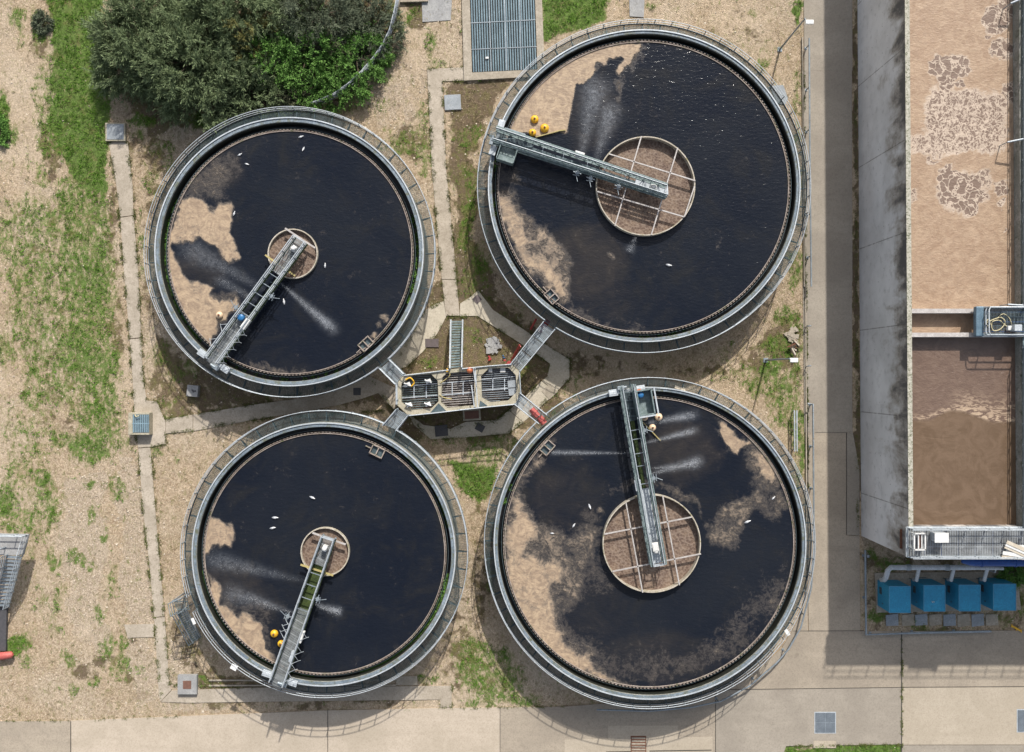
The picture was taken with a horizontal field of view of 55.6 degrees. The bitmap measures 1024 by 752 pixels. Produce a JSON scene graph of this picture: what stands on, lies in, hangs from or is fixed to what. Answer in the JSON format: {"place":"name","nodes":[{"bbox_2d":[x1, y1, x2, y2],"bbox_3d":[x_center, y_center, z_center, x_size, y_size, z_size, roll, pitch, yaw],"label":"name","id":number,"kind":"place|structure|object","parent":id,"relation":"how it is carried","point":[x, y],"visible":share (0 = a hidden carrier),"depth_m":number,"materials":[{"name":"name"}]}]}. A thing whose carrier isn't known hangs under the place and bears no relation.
{"place":"outdoors","nodes":[
{"label":"outdoors","id":0,"kind":"place"},
{"bbox_2d":[0,721,70,751],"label":"road","id":1,"kind":"structure","parent":0,"point":[32,736],"depth_m":85.94,"materials":[{"name":"concrete"}]},
{"bbox_2d":[109,142,133,216],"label":"path","id":2,"kind":"structure","parent":0,"point":[119,151],"depth_m":85.94,"materials":[{"name":"concrete"}]},
{"bbox_2d":[120,216,140,337],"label":"path","id":3,"kind":"structure","parent":0,"point":[131,274],"depth_m":85.94,"materials":[{"name":"concrete"}]},
{"bbox_2d":[124,624,153,637],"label":"path","id":4,"kind":"structure","parent":0,"point":[138,630],"depth_m":85.94,"materials":[{"name":"concrete"}]},
{"bbox_2d":[130,338,165,447],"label":"path","id":5,"kind":"structure","parent":0,"point":[159,424],"depth_m":85.94,"materials":[{"name":"concrete"}]},
{"bbox_2d":[138,448,164,616],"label":"path","id":6,"kind":"structure","parent":0,"point":[148,499],"depth_m":85.94,"materials":[{"name":"concrete"}]},
{"bbox_2d":[154,617,170,700],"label":"path","id":7,"kind":"structure","parent":0,"point":[163,687],"depth_m":85.94,"materials":[{"name":"concrete"}]},
{"bbox_2d":[166,415,192,432],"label":"path","id":8,"kind":"structure","parent":0,"point":[184,423],"depth_m":85.94,"materials":[{"name":"concrete"}]},
{"bbox_2d":[71,710,327,751],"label":"road","id":9,"kind":"structure","parent":0,"point":[299,731],"depth_m":85.94,"materials":[{"name":"concrete"}]},
{"bbox_2d":[193,376,397,430],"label":"path","id":10,"kind":"structure","parent":0,"point":[367,386],"depth_m":85.94,"materials":[{"name":"concrete"}]},
{"bbox_2d":[162,686,451,707],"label":"path","id":11,"kind":"structure","parent":0,"point":[443,694],"depth_m":85.94,"materials":[{"name":"concrete"}]},
{"bbox_2d":[328,707,499,751],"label":"road","id":12,"kind":"structure","parent":0,"point":[467,729],"depth_m":85.94,"materials":[{"name":"concrete"}]},
{"bbox_2d":[390,301,445,371],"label":"path","id":13,"kind":"structure","parent":0,"point":[429,322],"depth_m":85.94,"materials":[{"name":"concrete"}]},
{"bbox_2d":[427,67,463,278],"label":"path","id":14,"kind":"structure","parent":0,"point":[440,183],"depth_m":85.94,"materials":[{"name":"concrete"}]},
{"bbox_2d":[442,280,459,315],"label":"path","id":15,"kind":"structure","parent":0,"point":[450,291],"depth_m":85.94,"materials":[{"name":"concrete"}]},
{"bbox_2d":[410,411,521,438],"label":"path","id":16,"kind":"structure","parent":0,"point":[508,421],"depth_m":85.94,"materials":[{"name":"concrete"}]},
{"bbox_2d":[460,291,540,353],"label":"path","id":17,"kind":"structure","parent":0,"point":[483,310],"depth_m":85.94,"materials":[{"name":"concrete"}]},
{"bbox_2d":[0,0,1023,751],"bbox_3d":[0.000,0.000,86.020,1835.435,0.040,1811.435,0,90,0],"label":"ground","id":18,"kind":"structure","parent":0,"point":[744,342],"depth_m":86.02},
{"bbox_2d":[0,113,11,148],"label":"shrub","id":19,"kind":"object","parent":18,"relation":"on","point":[4,130],"visible":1,"depth_m":85.62,"materials":[{"name":"green plant"}]},
{"bbox_2d":[0,533,29,650],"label":"railed platform","id":20,"kind":"structure","parent":18,"relation":"on","point":[11,544],"depth_m":83.74,"materials":[{"name":"metal"}]},
{"bbox_2d":[30,7,55,37],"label":"shrub","id":21,"kind":"object","parent":18,"relation":"on","point":[40,17],"visible":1,"depth_m":85.59,"materials":[{"name":"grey plant"}]},
{"bbox_2d":[105,123,126,141],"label":"access cover","id":22,"kind":"object","parent":18,"relation":"on","point":[115,132],"visible":1,"depth_m":85.67,"materials":[{"name":"metal"}]},
{"bbox_2d":[128,412,152,434],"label":"grated chamber","id":23,"kind":"object","parent":18,"relation":"on","point":[140,423],"visible":1,"depth_m":85.09,"materials":[{"name":"concrete"}]},
{"bbox_2d":[78,0,214,113],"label":"feathery tree","id":24,"kind":"object","parent":18,"relation":"on","point":[122,15],"visible":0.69,"depth_m":82.35,"materials":[{"name":"green plant"}]},
{"bbox_2d":[112,0,258,141],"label":"feathery tree","id":25,"kind":"object","parent":18,"relation":"on","point":[162,85],"visible":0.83,"depth_m":81.71,"materials":[{"name":"green plant"}]},
{"bbox_2d":[172,607,200,645],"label":"access stair","id":26,"kind":"object","parent":18,"relation":"on","point":[185,614],"visible":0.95,"depth_m":83.92,"materials":[{"name":"metal"}]},
{"bbox_2d":[178,674,197,693],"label":"access cover","id":27,"kind":"object","parent":18,"relation":"on","point":[187,683],"visible":1,"depth_m":85.58,"materials":[{"name":"concrete"}]},
{"bbox_2d":[160,0,299,63],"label":"feathery tree","id":28,"kind":"object","parent":18,"relation":"on","point":[261,5],"visible":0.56,"depth_m":81.85,"materials":[{"name":"green plant"}]},
{"bbox_2d":[194,47,294,125],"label":"feathery bush","id":29,"kind":"object","parent":18,"relation":"on","point":[247,105],"visible":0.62,"depth_m":83.17,"materials":[{"name":"green plant"}]},
{"bbox_2d":[210,13,281,60],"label":"yellowing tree","id":30,"kind":"object","parent":18,"relation":"on","point":[248,25],"visible":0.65,"depth_m":82.04,"materials":[{"name":"green plant"}]},
{"bbox_2d":[243,23,308,101],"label":"leafy bush","id":31,"kind":"object","parent":18,"relation":"on","point":[255,42],"visible":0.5,"depth_m":83.00,"materials":[{"name":"green plant"}]},
{"bbox_2d":[250,73,315,116],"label":"leafy bush","id":32,"kind":"object","parent":18,"relation":"on","point":[289,98],"visible":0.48,"depth_m":84.42,"materials":[{"name":"green plant"}]},
{"bbox_2d":[247,0,324,63],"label":"feathery bush","id":33,"kind":"object","parent":18,"relation":"on","point":[274,9],"visible":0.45,"depth_m":82.94,"materials":[{"name":"green plant"}]},
{"bbox_2d":[144,106,435,396],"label":"settling tank","id":34,"kind":"object","parent":18,"relation":"on","point":[388,338],"visible":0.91,"depth_m":81.98,"materials":[{"name":"concrete"}]},
{"bbox_2d":[197,234,307,373],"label":"scraper bridge","id":35,"kind":"structure","parent":34,"relation":"on","point":[243,327],"depth_m":80.84,"materials":[{"name":"metal"}]},
{"bbox_2d":[169,131,410,372],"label":"water","id":36,"kind":"structure","parent":34,"relation":"in","point":[338,202],"depth_m":81.90,"materials":[{"name":"black liquid"}]},
{"bbox_2d":[378,359,404,384],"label":"gangway","id":37,"kind":"object","parent":34,"relation":"attached to","point":[395,367],"visible":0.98,"depth_m":82.53,"materials":[{"name":"metal"}]},
{"bbox_2d":[164,154,685,676],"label":"channel weeds","id":38,"kind":"object","parent":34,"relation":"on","point":[440,598],"visible":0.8,"depth_m":82.49,"materials":[{"name":"green plant"}]},
{"bbox_2d":[268,21,360,114],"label":"leafy bush","id":39,"kind":"object","parent":18,"relation":"on","point":[288,70],"visible":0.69,"depth_m":83.17,"materials":[{"name":"green plant"}]},
{"bbox_2d":[271,0,368,54],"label":"olive tree","id":40,"kind":"object","parent":18,"relation":"on","point":[291,6],"visible":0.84,"depth_m":82.51,"materials":[{"name":"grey plant"}]},
{"bbox_2d":[180,410,468,697],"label":"settling tank","id":41,"kind":"object","parent":18,"relation":"on","point":[394,445],"visible":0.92,"depth_m":81.96,"materials":[{"name":"concrete"}]},
{"bbox_2d":[262,534,336,687],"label":"scraper bridge","id":42,"kind":"structure","parent":41,"relation":"on","point":[305,602],"depth_m":80.88,"materials":[{"name":"metal"}]},
{"bbox_2d":[205,434,443,672],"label":"water","id":43,"kind":"structure","parent":41,"relation":"in","point":[378,592],"depth_m":81.90,"materials":[{"name":"black liquid"}]},
{"bbox_2d":[382,408,409,430],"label":"gangway","id":44,"kind":"object","parent":41,"relation":"attached to","point":[394,420],"visible":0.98,"depth_m":82.53,"materials":[{"name":"metal"}]},
{"bbox_2d":[289,52,374,117],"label":"leafy bush","id":45,"kind":"object","parent":18,"relation":"on","point":[320,94],"visible":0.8,"depth_m":84.16,"materials":[{"name":"green plant"}]},
{"bbox_2d":[303,16,360,77],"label":"leafy bush","id":46,"kind":"object","parent":18,"relation":"on","point":[331,42],"visible":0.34,"depth_m":83.82,"materials":[{"name":"green plant"}]},
{"bbox_2d":[107,62,572,708],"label":"edge weeds","id":47,"kind":"object","parent":18,"relation":"on","point":[431,68],"visible":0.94,"depth_m":85.93,"materials":[{"name":"green plant"}]},
{"bbox_2d":[317,0,369,55],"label":"leafy bush","id":48,"kind":"object","parent":18,"relation":"on","point":[358,6],"visible":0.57,"depth_m":83.75,"materials":[{"name":"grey plant"}]},
{"bbox_2d":[314,18,396,105],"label":"leafy bush","id":49,"kind":"object","parent":18,"relation":"on","point":[374,68],"visible":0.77,"depth_m":84.14,"materials":[{"name":"green plant"}]},
{"bbox_2d":[311,0,399,104],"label":"curved railing","id":50,"kind":"object","parent":18,"relation":"on","point":[397,3],"visible":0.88,"depth_m":84.19,"materials":[{"name":"metal"}]},
{"bbox_2d":[347,0,410,71],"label":"leafy bush","id":51,"kind":"object","parent":18,"relation":"on","point":[399,35],"visible":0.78,"depth_m":84.50,"materials":[{"name":"green plant"}]},
{"bbox_2d":[396,676,417,684],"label":"slab","id":52,"kind":"structure","parent":18,"relation":"on","point":[406,680],"depth_m":85.93,"materials":[{"name":"concrete"}]},
{"bbox_2d":[422,0,451,21],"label":"slab","id":53,"kind":"structure","parent":18,"relation":"on","point":[431,7],"depth_m":85.95,"materials":[{"name":"concrete"}]},
{"bbox_2d":[444,94,460,110],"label":"access cover","id":54,"kind":"object","parent":18,"relation":"on","point":[452,102],"visible":1,"depth_m":85.87,"materials":[{"name":"concrete"}]},
{"bbox_2d":[6,0,903,747],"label":"joint weeds","id":55,"kind":"object","parent":18,"relation":"on","point":[806,330],"visible":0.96,"depth_m":85.91,"materials":[{"name":"plant"}]},
{"bbox_2d":[449,319,463,368],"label":"access stair","id":56,"kind":"object","parent":18,"relation":"on","point":[455,336],"visible":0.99,"depth_m":83.77,"materials":[{"name":"metal"}]},
{"bbox_2d":[395,364,520,415],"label":"distribution chamber","id":57,"kind":"object","parent":18,"relation":"on","point":[485,386],"visible":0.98,"depth_m":82.97,"materials":[{"name":"concrete"}]},
{"bbox_2d":[514,392,546,423],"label":"gangway","id":58,"kind":"object","parent":57,"relation":"attached to","point":[528,409],"visible":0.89,"depth_m":82.53,"materials":[{"name":"metal"}]},
{"bbox_2d":[510,321,554,371],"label":"gangway","id":59,"kind":"object","parent":57,"relation":"attached to","point":[541,326],"visible":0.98,"depth_m":82.53,"materials":[{"name":"metal"}]},
{"bbox_2d":[463,408,480,420],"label":"access cover","id":60,"kind":"object","parent":18,"relation":"on","point":[471,414],"visible":0.98,"depth_m":85.47,"materials":[{"name":"metal"}]},
{"bbox_2d":[484,336,501,354],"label":"rubble","id":61,"kind":"object","parent":18,"relation":"on","point":[493,345],"visible":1,"depth_m":85.79,"materials":[{"name":"stone"}]},
{"bbox_2d":[462,0,544,80],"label":"pit cover","id":62,"kind":"object","parent":18,"relation":"on","point":[506,37],"visible":0.9,"depth_m":85.75,"materials":[{"name":"metal"}]},
{"bbox_2d":[0,0,1021,750],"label":"loose stones","id":63,"kind":"object","parent":18,"relation":"on","point":[264,422],"visible":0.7,"depth_m":85.98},
{"bbox_2d":[0,0,1023,751],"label":"green weeds","id":64,"kind":"object","parent":18,"relation":"on","point":[104,146],"visible":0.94,"depth_m":85.94,"materials":[{"name":"green plant"}]},
{"bbox_2d":[0,1,1023,751],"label":"dry straw","id":65,"kind":"object","parent":18,"relation":"on","point":[390,399],"visible":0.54,"depth_m":85.97,"materials":[{"name":"plant"}]},
{"bbox_2d":[629,0,644,17],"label":"slab","id":66,"kind":"structure","parent":18,"relation":"on","point":[636,7],"depth_m":85.95,"materials":[{"name":"concrete"}]},
{"bbox_2d":[477,19,810,353],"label":"settling tank","id":67,"kind":"object","parent":18,"relation":"on","point":[632,212],"visible":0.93,"depth_m":81.86,"materials":[{"name":"concrete"}]},
{"bbox_2d":[488,119,667,199],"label":"scraper bridge","id":68,"kind":"structure","parent":67,"relation":"on","point":[507,153],"depth_m":80.37,"materials":[{"name":"metal"}]},
{"bbox_2d":[484,377,815,708],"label":"settling tank","id":69,"kind":"object","parent":18,"relation":"on","point":[624,550],"visible":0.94,"depth_m":81.86,"materials":[{"name":"concrete"}]},
{"bbox_2d":[608,384,666,566],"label":"scraper bridge","id":70,"kind":"structure","parent":69,"relation":"on","point":[644,407],"depth_m":80.63,"materials":[{"name":"metal"}]},
{"bbox_2d":[597,403,814,711],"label":"pipe barrier","id":71,"kind":"object","parent":18,"relation":"on","point":[787,650],"visible":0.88,"depth_m":84.99,"materials":[{"name":"metal"}]},
{"bbox_2d":[805,38,811,286],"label":"pipe barrier","id":72,"kind":"object","parent":18,"relation":"on","point":[809,130],"visible":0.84,"depth_m":84.89,"materials":[{"name":"metal"}]},
{"bbox_2d":[716,688,900,751],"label":"yard","id":73,"kind":"structure","parent":18,"relation":"on","point":[770,720],"depth_m":85.94,"materials":[{"name":"grey concrete"}]},
{"bbox_2d":[814,712,835,732],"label":"access cover","id":74,"kind":"object","parent":73,"relation":"on","point":[824,722],"visible":1,"depth_m":85.90,"materials":[{"name":"metal"}]},
{"bbox_2d":[717,583,900,690],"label":"yard","id":75,"kind":"structure","parent":18,"relation":"on","point":[835,659],"depth_m":85.94,"materials":[{"name":"concrete"}]},
{"bbox_2d":[862,550,991,634],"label":"pipe barrier","id":76,"kind":"object","parent":18,"relation":"on","point":[911,631],"visible":1,"depth_m":85.37,"materials":[{"name":"metal"}]},
{"bbox_2d":[857,0,1021,555],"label":"aeration tank","id":77,"kind":"object","parent":18,"relation":"on","point":[887,311],"visible":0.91,"depth_m":79.12,"materials":[{"name":"concrete"}]},
{"bbox_2d":[900,526,1023,559],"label":"end walkway","id":78,"kind":"structure","parent":77,"relation":"on","point":[978,538],"depth_m":75.61,"materials":[{"name":"metal"}]},
{"bbox_2d":[930,532,948,542],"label":"control cabinet","id":79,"kind":"object","parent":78,"relation":"on","point":[939,537],"visible":1,"depth_m":74.63,"materials":[{"name":"metal"}]},
{"bbox_2d":[1001,540,1023,556],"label":"plank stack","id":80,"kind":"object","parent":78,"relation":"on","point":[1013,549],"visible":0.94,"depth_m":75.28,"materials":[{"name":"white paint"}]},
{"bbox_2d":[973,306,1023,336],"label":"mixer platform","id":81,"kind":"structure","parent":77,"relation":"on","point":[981,325],"depth_m":75.08,"materials":[{"name":"grey metal"}]},
{"bbox_2d":[1022,0,1023,527],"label":"side walkway","id":82,"kind":"structure","parent":77,"relation":"on","point":[1022,263],"depth_m":75.50,"materials":[{"name":"metal"}]},
{"bbox_2d":[874,571,1020,612],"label":"plinth","id":83,"kind":"structure","parent":18,"relation":"on","point":[972,576],"depth_m":85.86,"materials":[{"name":"concrete"}]},
{"bbox_2d":[878,580,910,612],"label":"blower box","id":84,"kind":"object","parent":83,"relation":"on","point":[894,596],"visible":0.99,"depth_m":83.17,"materials":[{"name":"metal"}]},
{"bbox_2d":[911,579,944,611],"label":"blower box","id":85,"kind":"object","parent":83,"relation":"on","point":[925,593],"visible":0.99,"depth_m":83.17,"materials":[{"name":"metal"}]},
{"bbox_2d":[945,578,980,610],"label":"blower box","id":86,"kind":"object","parent":83,"relation":"on","point":[962,594],"visible":0.99,"depth_m":83.17,"materials":[{"name":"metal"}]},
{"bbox_2d":[879,564,1003,581],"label":"air duct","id":87,"kind":"object","parent":86,"relation":"attached to","point":[919,568],"visible":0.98,"depth_m":82.48,"materials":[{"name":"metal"}]},
{"bbox_2d":[978,578,1015,610],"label":"blower box","id":88,"kind":"object","parent":83,"relation":"on","point":[997,594],"visible":0.93,"depth_m":83.17,"materials":[{"name":"metal"}]},
{"bbox_2d":[902,687,1023,744],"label":"yard","id":89,"kind":"structure","parent":18,"relation":"on","point":[959,716],"depth_m":85.94,"materials":[{"name":"concrete"}]},
{"bbox_2d":[902,630,1023,686],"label":"yard","id":90,"kind":"structure","parent":18,"relation":"on","point":[994,658],"depth_m":85.94,"materials":[{"name":"concrete"}]},
{"bbox_2d":[606,432,1023,751],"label":"paving joints","id":91,"kind":"object","parent":90,"relation":"on","point":[901,687],"visible":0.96,"depth_m":85.92,"materials":[{"name":"concrete"}]},
{"bbox_2d":[902,745,1023,751],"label":"yard","id":92,"kind":"structure","parent":18,"relation":"on","point":[962,748],"depth_m":85.94,"materials":[{"name":"grey concrete"}]},
{"bbox_2d":[961,560,1023,566],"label":"blue pipe","id":93,"kind":"object","parent":18,"relation":"on","point":[982,563],"visible":0.65,"depth_m":79.77,"materials":[{"name":"metal"}]},
{"bbox_2d":[992,566,1023,590],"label":"shrub","id":94,"kind":"object","parent":18,"relation":"on","point":[1016,577],"visible":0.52,"depth_m":85.26,"materials":[{"name":"green plant"}]},
{"bbox_2d":[510,381,547,420],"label":"path","id":95,"kind":"structure","parent":0,"point":[537,396],"depth_m":85.94,"materials":[{"name":"concrete"}]},
{"bbox_2d":[537,344,568,390],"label":"path","id":96,"kind":"structure","parent":0,"point":[558,373],"depth_m":85.94,"materials":[{"name":"concrete"}]},
{"bbox_2d":[500,691,714,751],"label":"road","id":97,"kind":"structure","parent":0,"point":[540,729],"depth_m":85.94,"materials":[{"name":"concrete"}]},
{"bbox_2d":[565,737,712,751],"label":"road patch","id":98,"kind":"object","parent":97,"relation":"on","point":[605,745],"visible":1,"depth_m":85.93,"materials":[{"name":"concrete"}]},
{"bbox_2d":[631,736,645,751],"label":"floor drain","id":99,"kind":"object","parent":98,"relation":"on","point":[638,743],"visible":1,"depth_m":85.92,"materials":[{"name":"metal"}]},
{"bbox_2d":[608,725,677,738],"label":"road patch","id":100,"kind":"object","parent":97,"relation":"on","point":[647,731],"visible":1,"depth_m":85.92,"materials":[{"name":"concrete"}]},
{"bbox_2d":[499,42,787,330],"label":"water","id":101,"kind":"structure","parent":0,"point":[710,119],"depth_m":81.90,"materials":[{"name":"black liquid"}]},
{"bbox_2d":[505,398,792,685],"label":"water","id":102,"kind":"structure","parent":0,"point":[583,607],"depth_m":81.90,"materials":[{"name":"black liquid"}]},
{"bbox_2d":[803,282,851,431],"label":"road","id":103,"kind":"structure","parent":0,"point":[829,336],"depth_m":85.94,"materials":[{"name":"grey concrete"}]},
{"bbox_2d":[805,287,806,554],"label":"kerb","id":104,"kind":"structure","parent":103,"relation":"on","point":[805,406],"depth_m":85.80,"materials":[{"name":"concrete"}]},
{"bbox_2d":[804,71,851,281],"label":"road","id":105,"kind":"structure","parent":0,"point":[831,151],"depth_m":85.94,"materials":[{"name":"grey concrete"}]},
{"bbox_2d":[802,37,804,286],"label":"kerb","id":106,"kind":"structure","parent":105,"relation":"on","point":[803,164],"depth_m":85.80,"materials":[{"name":"concrete"}]},
{"bbox_2d":[804,0,851,70],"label":"road","id":107,"kind":"structure","parent":0,"point":[828,32],"depth_m":85.94,"materials":[{"name":"grey concrete"}]},
{"bbox_2d":[807,432,859,630],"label":"road","id":108,"kind":"structure","parent":0,"point":[834,602],"depth_m":85.94,"materials":[{"name":"concrete"}]},
{"bbox_2d":[847,432,859,535],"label":"road","id":109,"kind":"structure","parent":0,"point":[853,484],"depth_m":85.94,"materials":[{"name":"grey concrete"}]},
{"bbox_2d":[910,0,1015,524],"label":"water","id":110,"kind":"structure","parent":0,"point":[962,240],"depth_m":76.65,"materials":[{"name":"brown liquid"}]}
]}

